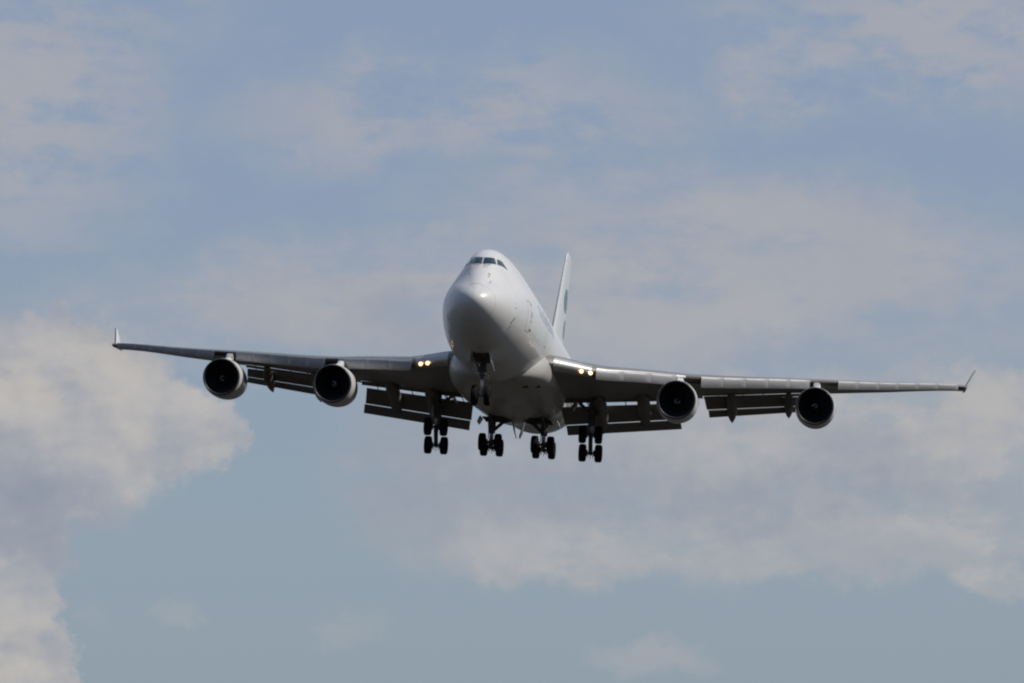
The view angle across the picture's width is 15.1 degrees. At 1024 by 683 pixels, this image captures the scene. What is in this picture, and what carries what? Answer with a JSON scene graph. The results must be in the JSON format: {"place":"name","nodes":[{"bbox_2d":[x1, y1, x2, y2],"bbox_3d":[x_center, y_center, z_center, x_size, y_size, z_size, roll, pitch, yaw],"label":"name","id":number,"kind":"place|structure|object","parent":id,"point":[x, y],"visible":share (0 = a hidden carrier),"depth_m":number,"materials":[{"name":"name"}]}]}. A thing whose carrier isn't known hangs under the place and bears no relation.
{"place":"outdoors","nodes":[
{"label":"outdoors","id":0,"kind":"place"},
{"bbox_2d":[0,0,1023,682],"label":"sky","id":1,"kind":"structure","parent":0,"point":[802,189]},
{"bbox_2d":[112,249,975,462],"bbox_3d":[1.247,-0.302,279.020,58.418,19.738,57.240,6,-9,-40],"label":"cargo airplane","id":2,"kind":"object","parent":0,"point":[507,360],"visible":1,"depth_m":266.03,"materials":[{"name":"white paint"}]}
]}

